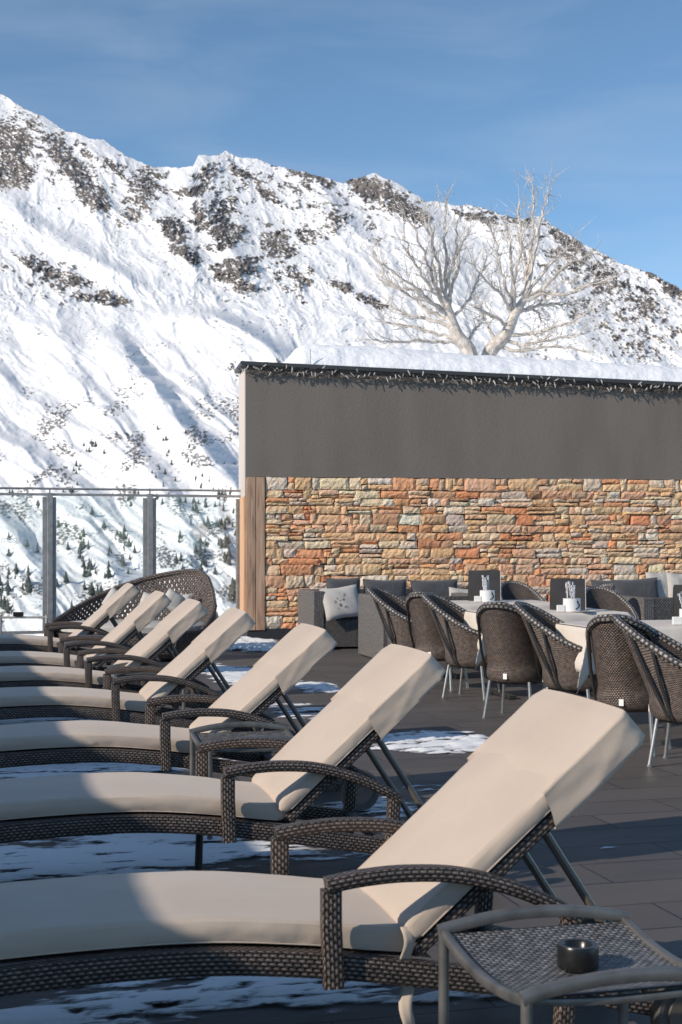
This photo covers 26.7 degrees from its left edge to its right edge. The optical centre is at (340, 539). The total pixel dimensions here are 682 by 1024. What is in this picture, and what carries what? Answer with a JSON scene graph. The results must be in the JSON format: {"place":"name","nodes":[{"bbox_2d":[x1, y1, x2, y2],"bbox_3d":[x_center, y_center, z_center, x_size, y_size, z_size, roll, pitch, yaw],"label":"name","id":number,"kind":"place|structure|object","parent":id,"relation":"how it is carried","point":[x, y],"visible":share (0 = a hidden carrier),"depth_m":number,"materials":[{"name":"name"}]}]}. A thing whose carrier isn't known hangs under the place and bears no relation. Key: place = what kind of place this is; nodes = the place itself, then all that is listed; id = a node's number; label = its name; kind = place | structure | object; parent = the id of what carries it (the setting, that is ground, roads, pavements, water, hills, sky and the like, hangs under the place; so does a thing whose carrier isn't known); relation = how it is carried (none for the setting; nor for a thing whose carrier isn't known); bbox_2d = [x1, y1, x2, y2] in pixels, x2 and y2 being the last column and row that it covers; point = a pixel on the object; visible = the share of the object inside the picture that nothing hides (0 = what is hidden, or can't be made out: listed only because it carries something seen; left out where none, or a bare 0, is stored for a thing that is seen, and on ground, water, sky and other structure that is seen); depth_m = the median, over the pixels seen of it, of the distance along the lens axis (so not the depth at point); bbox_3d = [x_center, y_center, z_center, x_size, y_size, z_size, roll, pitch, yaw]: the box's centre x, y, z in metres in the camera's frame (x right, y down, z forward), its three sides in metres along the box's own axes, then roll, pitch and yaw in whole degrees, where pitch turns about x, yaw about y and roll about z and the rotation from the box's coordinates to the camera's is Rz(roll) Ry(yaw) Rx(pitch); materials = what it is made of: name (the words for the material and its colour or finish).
{"place":"outdoors","nodes":[
{"label":"outdoors","id":0,"kind":"place"},
{"bbox_2d":[0,94,681,635],"bbox_3d":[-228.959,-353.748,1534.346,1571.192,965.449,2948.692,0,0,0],"label":"mountain","id":1,"kind":"structure","parent":0,"point":[140,302],"depth_m":1134.62,"materials":[{"name":"white snow"}]},
{"bbox_2d":[5,602,9,613],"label":"conifer","id":2,"kind":"object","parent":1,"relation":"on","point":[7,610],"visible":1,"depth_m":710.29,"materials":[{"name":"green plant"}]},
{"bbox_2d":[4,579,11,589],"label":"conifer","id":3,"kind":"object","parent":1,"relation":"on","point":[7,586],"visible":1,"depth_m":725.50,"materials":[{"name":"green plant"}]},
{"bbox_2d":[26,583,31,591],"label":"conifer","id":4,"kind":"object","parent":1,"relation":"on","point":[28,589],"visible":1,"depth_m":720.27,"materials":[{"name":"green plant"}]},
{"bbox_2d":[62,571,69,582],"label":"conifer","id":5,"kind":"object","parent":1,"relation":"on","point":[66,579],"visible":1,"depth_m":733.47,"materials":[{"name":"green plant"}]},
{"bbox_2d":[82,566,87,576],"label":"conifer","id":6,"kind":"object","parent":1,"relation":"on","point":[84,574],"visible":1,"depth_m":743.00,"materials":[{"name":"green plant"}]},
{"bbox_2d":[87,584,94,593],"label":"conifer","id":7,"kind":"object","parent":1,"relation":"on","point":[90,590],"visible":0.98,"depth_m":721.56,"materials":[{"name":"green plant"}]},
{"bbox_2d":[88,560,93,569],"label":"conifer","id":8,"kind":"object","parent":1,"relation":"on","point":[91,566],"visible":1,"depth_m":743.54,"materials":[{"name":"green plant"}]},
{"bbox_2d":[104,565,111,578],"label":"conifer","id":9,"kind":"object","parent":1,"relation":"on","point":[108,575],"visible":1,"depth_m":729.22,"materials":[{"name":"green plant"}]},
{"bbox_2d":[120,529,126,538],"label":"conifer","id":10,"kind":"object","parent":1,"relation":"on","point":[123,536],"visible":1,"depth_m":774.74,"materials":[{"name":"green plant"}]},
{"bbox_2d":[121,554,126,566],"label":"conifer","id":11,"kind":"object","parent":1,"relation":"on","point":[123,563],"visible":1,"depth_m":748.08,"materials":[{"name":"green plant"}]},
{"bbox_2d":[226,546,231,556],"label":"conifer","id":12,"kind":"object","parent":1,"relation":"on","point":[228,553],"visible":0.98,"depth_m":748.59,"materials":[{"name":"green plant"}]},
{"bbox_2d":[229,577,235,587],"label":"conifer","id":13,"kind":"object","parent":1,"relation":"on","point":[232,581],"visible":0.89,"depth_m":726.83,"materials":[{"name":"green plant"}]},
{"bbox_2d":[231,585,235,596],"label":"conifer","id":14,"kind":"object","parent":1,"relation":"on","point":[233,591],"visible":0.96,"depth_m":718.14,"materials":[{"name":"green plant"}]},
{"bbox_2d":[0,639,681,1023],"bbox_3d":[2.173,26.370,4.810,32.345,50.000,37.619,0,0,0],"label":"terrace floor","id":15,"kind":"structure","parent":0,"point":[630,811],"depth_m":6.28,"materials":[{"name":"tile"}]},
{"bbox_2d":[0,612,48,633],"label":"metal rail","id":16,"kind":"object","parent":15,"relation":"on","point":[18,615],"visible":0.86,"depth_m":17.38,"materials":[{"name":"metal"}]},
{"bbox_2d":[0,583,151,665],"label":"sun lounger","id":17,"kind":"object","parent":15,"relation":"on","point":[123,596],"visible":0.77,"depth_m":14.10,"materials":[{"name":"fabric"}]},
{"bbox_2d":[64,635,122,662],"bbox_3d":[-2.298,1.133,13.296,0.500,0.474,0.556,0,0,-15],"label":"side table","id":18,"kind":"object","parent":15,"relation":"on","point":[87,640],"visible":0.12,"depth_m":13.10,"materials":[{"name":"black wicker"}]},
{"bbox_2d":[0,591,197,694],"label":"sun lounger","id":19,"kind":"object","parent":15,"relation":"on","point":[144,613],"visible":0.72,"depth_m":11.96,"materials":[{"name":"fabric"}]},
{"bbox_2d":[0,599,214,708],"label":"sun lounger","id":20,"kind":"object","parent":15,"relation":"on","point":[173,626],"visible":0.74,"depth_m":10.52,"materials":[{"name":"fabric"}]},
{"bbox_2d":[0,487,240,633],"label":"glass windbreak","id":21,"kind":"object","parent":15,"relation":"on","point":[199,530],"visible":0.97,"depth_m":19.66,"materials":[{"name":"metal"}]},
{"bbox_2d":[49,569,216,659],"bbox_3d":[-2.395,0.842,16.638,1.930,0.996,1.414,0,0,0],"label":"round daybed","id":22,"kind":"object","parent":15,"relation":"on","point":[204,594],"visible":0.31,"depth_m":17.08,"materials":[{"name":"wicker"}]},
{"bbox_2d":[101,587,122,614],"bbox_3d":[-2.629,0.711,16.750,0.240,0.240,0.140,35,-21,-9],"label":"pillow","id":23,"kind":"object","parent":22,"relation":"on","point":[113,590],"visible":0.23,"depth_m":16.70,"materials":[{"name":"fabric"}]},
{"bbox_2d":[139,592,149,603],"bbox_3d":[-2.239,0.755,16.830,0.240,0.240,0.140,17,-13,5],"label":"pillow","id":24,"kind":"object","parent":22,"relation":"on","point":[145,595],"visible":0.09,"depth_m":16.80,"materials":[{"name":"fabric"}]},
{"bbox_2d":[166,588,184,611],"bbox_3d":[-1.978,0.728,16.910,0.240,0.240,0.140,32,-19,-7],"label":"pillow","id":25,"kind":"object","parent":22,"relation":"on","point":[175,598],"visible":0.6,"depth_m":16.86,"materials":[{"name":"fabric"}]},
{"bbox_2d":[182,594,192,600],"bbox_3d":[-1.853,0.752,16.990,0.220,0.220,0.140,-7,-17,28],"label":"pillow","id":26,"kind":"object","parent":22,"relation":"on","point":[187,596],"visible":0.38,"depth_m":16.94,"materials":[{"name":"fabric"}]},
{"bbox_2d":[0,607,278,756],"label":"sun lounger","id":27,"kind":"object","parent":15,"relation":"on","point":[216,639],"visible":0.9,"depth_m":8.91,"materials":[{"name":"fabric"}]},
{"bbox_2d":[107,662,184,720],"bbox_3d":[-1.405,1.133,10.344,0.500,0.474,0.556,0,0,-15],"label":"side table","id":28,"kind":"object","parent":15,"relation":"on","point":[116,675],"visible":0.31,"depth_m":10.28,"materials":[{"name":"wicker"}]},
{"bbox_2d":[0,623,379,811],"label":"sun lounger","id":29,"kind":"object","parent":15,"relation":"on","point":[289,661],"visible":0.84,"depth_m":7.18,"materials":[{"name":"fabric"}]},
{"bbox_2d":[0,644,445,870],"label":"sun lounger","id":30,"kind":"object","parent":15,"relation":"on","point":[380,695],"visible":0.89,"depth_m":5.48,"materials":[{"name":"fabric"}]},
{"bbox_2d":[189,721,312,842],"bbox_3d":[-0.434,1.133,6.830,0.500,0.474,0.556,0,0,-15],"label":"side table","id":31,"kind":"object","parent":15,"relation":"on","point":[280,731],"visible":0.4,"depth_m":7.02,"materials":[{"name":"wicker"}]},
{"bbox_2d":[0,636,610,1023],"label":"snow","id":32,"kind":"structure","parent":15,"relation":"on","point":[80,859],"depth_m":6.07,"materials":[{"name":"white snow"}]},
{"bbox_2d":[0,689,681,1023],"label":"sun lounger","id":33,"kind":"object","parent":15,"relation":"on","point":[534,770],"visible":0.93,"depth_m":3.75,"materials":[{"name":"fabric"}]},
{"bbox_2d":[298,588,467,646],"bbox_3d":[0.854,1.001,18.666,2.700,0.722,0.880,0,0,-15],"label":"wicker sofa","id":34,"kind":"object","parent":15,"relation":"on","point":[342,632],"visible":0.24,"depth_m":18.02,"materials":[{"name":"grey wicker"}]},
{"bbox_2d":[319,584,357,620],"bbox_3d":[0.005,0.785,18.000,0.500,0.420,0.132,-7,-18,-20],"label":"cushion","id":35,"kind":"object","parent":34,"relation":"on","point":[340,602],"visible":0.94,"depth_m":17.94,"materials":[{"name":"fabric"}]},
{"bbox_2d":[326,578,359,593],"bbox_3d":[0.034,0.682,18.450,0.460,0.400,0.150,0,-13,-15],"label":"cushion","id":36,"kind":"object","parent":34,"relation":"on","point":[334,583],"visible":0.3,"depth_m":18.42,"materials":[{"name":"grey fabric"}]},
{"bbox_2d":[363,579,406,596],"bbox_3d":[0.575,0.716,18.600,0.600,0.420,0.149,1,-13,-15],"label":"cushion","id":37,"kind":"object","parent":34,"relation":"on","point":[397,588],"visible":0.39,"depth_m":18.58,"materials":[{"name":"grey fabric"}]},
{"bbox_2d":[410,579,457,595],"bbox_3d":[1.231,0.706,18.800,0.660,0.380,0.151,-1,-12,-15],"label":"cushion","id":38,"kind":"object","parent":34,"relation":"on","point":[439,587],"visible":0.48,"depth_m":18.75,"materials":[{"name":"grey fabric"}]},
{"bbox_2d":[449,587,467,595],"bbox_3d":[1.558,0.765,18.300,0.400,0.300,0.151,6,-14,-15],"label":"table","id":39,"kind":"object","parent":34,"relation":"on","point":[454,590],"visible":0.1,"depth_m":18.26,"materials":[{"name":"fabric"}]},
{"bbox_2d":[367,586,415,647],"bbox_3d":[0.607,0.916,14.141,0.754,0.911,0.547,0,0,27],"label":"tub chair","id":40,"kind":"object","parent":15,"relation":"on","point":[391,609],"visible":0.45,"depth_m":13.96,"materials":[{"name":"wicker"}]},
{"bbox_2d":[358,593,467,657],"bbox_3d":[0.965,1.001,16.772,1.300,0.722,1.050,0,0,-15],"label":"wicker sofa","id":41,"kind":"object","parent":15,"relation":"on","point":[372,638],"visible":0.25,"depth_m":16.63,"materials":[{"name":"grey wicker"}]},
{"bbox_2d":[405,592,468,691],"bbox_3d":[0.869,0.916,13.120,0.547,0.911,0.754,0,0,28],"label":"tub chair","id":42,"kind":"object","parent":15,"relation":"on","point":[428,639],"visible":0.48,"depth_m":12.96,"materials":[{"name":"wicker"}]},
{"bbox_2d":[444,662,459,677],"bbox_3d":[1.477,0.998,14.548,1.280,0.734,0.800,0,0,-15],"label":"dining table","id":43,"kind":"object","parent":15,"relation":"on","point":[454,675],"visible":0.09,"depth_m":14.25,"materials":[{"name":"grey metal"}]},
{"bbox_2d":[450,600,549,608],"bbox_3d":[1.483,0.847,14.544,1.731,0.440,1.246,0,0,-15],"label":"tablecloth","id":44,"kind":"object","parent":43,"relation":"on","point":[465,604],"visible":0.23,"depth_m":14.27,"materials":[{"name":"beige fabric"}]},
{"bbox_2d":[474,596,480,601],"bbox_3d":[1.376,0.595,14.470,0.070,0.060,0.040,0,0,0],"label":"sugar holder","id":45,"kind":"object","parent":44,"relation":"on","point":[477,598],"visible":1,"depth_m":14.45,"materials":[{"name":"white ceramic"}]},
{"bbox_2d":[468,570,500,600],"bbox_3d":[1.475,0.471,14.776,0.330,0.316,0.095,0,0,0],"label":"menu stand","id":46,"kind":"object","parent":44,"relation":"on","point":[475,586],"visible":0.86,"depth_m":14.75,"materials":[{"name":"black"}]},
{"bbox_2d":[480,575,494,601],"bbox_3d":[1.476,0.491,14.499,0.152,0.269,0.153,0,0,0],"label":"cutlery pot","id":47,"kind":"object","parent":44,"relation":"on","point":[486,594],"visible":0.98,"depth_m":14.45,"materials":[{"name":"white ceramic"}]},
{"bbox_2d":[235,344,681,639],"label":"stone clad building","id":48,"kind":"structure","parent":15,"relation":"on","point":[538,489],"depth_m":20.18,"materials":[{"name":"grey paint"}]},
{"bbox_2d":[353,173,500,354],"bbox_3d":[1.450,-4.158,23.944,2.586,3.964,1.909,0,0,0],"label":"bare tree","id":49,"kind":"object","parent":48,"relation":"on","point":[462,342],"visible":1,"depth_m":23.94,"materials":[{"name":"beige plant"}]},
{"bbox_2d":[236,364,681,394],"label":"fairy light string","id":50,"kind":"object","parent":48,"relation":"attached to","point":[467,379],"visible":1,"depth_m":20.10,"materials":[{"name":"black plastic"}]},
{"bbox_2d":[447,160,637,357],"bbox_3d":[3.330,-4.326,24.323,3.282,4.303,2.006,0,0,0],"label":"bare tree","id":51,"kind":"object","parent":48,"relation":"on","point":[495,345],"visible":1,"depth_m":24.21,"materials":[{"name":"beige plant"}]},
{"bbox_2d":[421,592,499,700],"bbox_3d":[1.059,0.916,12.541,0.754,0.911,0.547,0,0,27],"label":"tub chair","id":52,"kind":"object","parent":15,"relation":"on","point":[459,638],"visible":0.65,"depth_m":12.35,"materials":[{"name":"wicker"}]},
{"bbox_2d":[476,602,545,718],"bbox_3d":[1.313,0.916,11.020,0.547,0.911,0.754,0,0,28],"label":"tub chair","id":53,"kind":"object","parent":15,"relation":"on","point":[512,657],"visible":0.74,"depth_m":10.87,"materials":[{"name":"wicker"}]},
{"bbox_2d":[501,580,544,600],"bbox_3d":[2.019,0.916,15.988,0.547,0.911,0.754,0,0,-15],"label":"tub chair","id":54,"kind":"object","parent":15,"relation":"on","point":[514,590],"visible":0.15,"depth_m":16.23,"materials":[{"name":"wicker"}]},
{"bbox_2d":[466,611,628,698],"bbox_3d":[1.785,0.998,12.698,1.280,0.734,0.800,0,0,-15],"label":"dining table","id":55,"kind":"object","parent":15,"relation":"on","point":[498,693],"visible":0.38,"depth_m":12.57,"materials":[{"name":"grey metal"}]},
{"bbox_2d":[463,608,633,668],"bbox_3d":[1.791,0.847,12.694,1.731,0.440,1.246,0,0,-15],"label":"tablecloth","id":56,"kind":"object","parent":55,"relation":"on","point":[470,619],"visible":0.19,"depth_m":12.40,"materials":[{"name":"beige fabric"}]},
{"bbox_2d":[557,605,564,611],"bbox_3d":[1.908,0.595,12.470,0.070,0.060,0.040,0,0,0],"label":"sugar holder","id":57,"kind":"object","parent":56,"relation":"on","point":[560,608],"visible":1,"depth_m":12.45,"materials":[{"name":"white ceramic"}]},
{"bbox_2d":[550,579,585,609],"bbox_3d":[2.033,0.488,12.876,0.312,0.282,0.091,0,0,0],"label":"menu stand","id":58,"kind":"object","parent":56,"relation":"on","point":[557,591],"visible":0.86,"depth_m":12.85,"materials":[{"name":"black"}]},
{"bbox_2d":[563,581,580,611],"bbox_3d":[2.008,0.491,12.499,0.152,0.268,0.153,0,0,0],"label":"cutlery pot","id":59,"kind":"object","parent":56,"relation":"on","point":[572,603],"visible":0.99,"depth_m":12.46,"materials":[{"name":"white ceramic"}]},
{"bbox_2d":[574,610,593,611],"bbox_3d":[2.098,0.620,12.440,0.204,0.011,0.203,0,0,0],"label":"saucer","id":60,"kind":"object","parent":56,"relation":"on","point":[584,611],"visible":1,"depth_m":12.37,"materials":[{"name":"white ceramic"}]},
{"bbox_2d":[513,601,597,698],"bbox_3d":[1.641,0.916,10.641,0.754,0.911,0.547,0,0,27],"label":"tub chair","id":61,"kind":"object","parent":15,"relation":"on","point":[557,654],"visible":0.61,"depth_m":10.44,"materials":[{"name":"wicker"}]},
{"bbox_2d":[436,904,681,1023],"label":"side table","id":62,"kind":"object","parent":15,"relation":"on","point":[521,969],"visible":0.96,"depth_m":3.34,"materials":[{"name":"wicker"}]},
{"bbox_2d":[557,938,598,972],"bbox_3d":[0.537,0.943,3.260,0.094,0.054,0.094,0,0,0],"label":"ashtray","id":63,"kind":"object","parent":62,"relation":"on","point":[577,955],"visible":1,"depth_m":3.23,"materials":[{"name":"black ceramic"}]},
{"bbox_2d":[586,586,639,619],"bbox_3d":[2.619,0.916,14.089,0.547,0.911,0.754,0,0,-10],"label":"tub chair","id":64,"kind":"object","parent":15,"relation":"on","point":[601,597],"visible":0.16,"depth_m":14.33,"materials":[{"name":"wicker"}]},
{"bbox_2d":[585,614,670,755],"bbox_3d":[1.853,0.916,9.270,0.547,0.911,0.754,0,0,28],"label":"tub chair","id":65,"kind":"object","parent":15,"relation":"on","point":[621,684],"visible":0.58,"depth_m":9.12,"materials":[{"name":"wicker"}]},
{"bbox_2d":[612,614,681,766],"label":"tub chair","id":66,"kind":"object","parent":15,"relation":"on","point":[658,660],"visible":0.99,"depth_m":8.64,"materials":[{"name":"wicker"}]},
{"bbox_2d":[621,595,672,619],"bbox_3d":[3.733,0.991,15.899,1.300,0.742,0.900,0,0,-15],"label":"wicker sofa","id":67,"kind":"object","parent":15,"relation":"on","point":[646,608],"visible":0.21,"depth_m":15.36,"materials":[{"name":"grey wicker"}]},
{"bbox_2d":[0,0,681,289],"label":"sky","id":68,"kind":"structure","parent":0,"point":[418,95],"materials":[{"name":"blue"}]},
{"bbox_2d":[599,583,614,589],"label":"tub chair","id":69,"kind":"object","parent":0,"point":[610,586],"visible":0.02,"depth_m":15.33,"materials":[{"name":"wicker"}]},
{"bbox_3d":[4.302,1.001,18.704,3.000,0.722,0.880,0,0,-15],"label":"wicker sofa","id":70,"kind":"object","parent":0,"visible":0},
{"bbox_2d":[591,580,610,585],"bbox_3d":[3.519,0.714,18.700,0.550,0.400,0.151,0,-13,-15],"label":"cushion","id":71,"kind":"object","parent":70,"relation":"on","point":[596,582],"visible":0.12,"depth_m":18.66,"materials":[{"name":"grey fabric"}]},
{"bbox_2d":[611,577,658,597],"bbox_3d":[3.821,0.688,18.600,0.660,0.380,0.152,-3,-12,-15],"label":"cushion","id":72,"kind":"object","parent":70,"relation":"on","point":[646,587],"visible":0.59,"depth_m":18.55,"materials":[{"name":"grey fabric"}]},
{"bbox_2d":[645,572,669,597],"bbox_3d":[4.165,0.627,18.800,0.360,0.420,0.152,0,-13,-15],"label":"cushion","id":73,"kind":"object","parent":70,"relation":"on","point":[662,584],"visible":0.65,"depth_m":18.75,"materials":[{"name":"fabric"}]},
{"bbox_2d":[666,572,681,596],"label":"cushion","id":74,"kind":"object","parent":70,"relation":"on","point":[673,579],"visible":0.52,"depth_m":18.75,"materials":[{"name":"fabric"}]},
{"bbox_3d":[2.314,0.998,10.798,1.280,0.734,0.800,0,0,-15],"label":"dining table","id":75,"kind":"object","parent":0,"visible":0},
{"bbox_2d":[555,620,681,690],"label":"tablecloth","id":76,"kind":"object","parent":75,"relation":"on","point":[574,634],"visible":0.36,"depth_m":10.40,"materials":[{"name":"beige fabric"}]},
{"bbox_2d":[672,585,681,616],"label":"menu stand","id":77,"kind":"object","parent":76,"relation":"on","point":[676,603],"visible":0.7,"depth_m":10.95,"materials":[{"name":"black"}]},
{"bbox_2d":[672,617,681,624],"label":"sugar holder","id":78,"kind":"object","parent":76,"relation":"on","point":[676,620],"visible":1,"depth_m":10.55,"materials":[{"name":"white ceramic"}]},
{"bbox_2d":[678,591,681,616],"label":"cutlery pot","id":79,"kind":"object","parent":76,"relation":"on","point":[680,599],"visible":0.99,"depth_m":10.59,"materials":[{"name":"white ceramic"}]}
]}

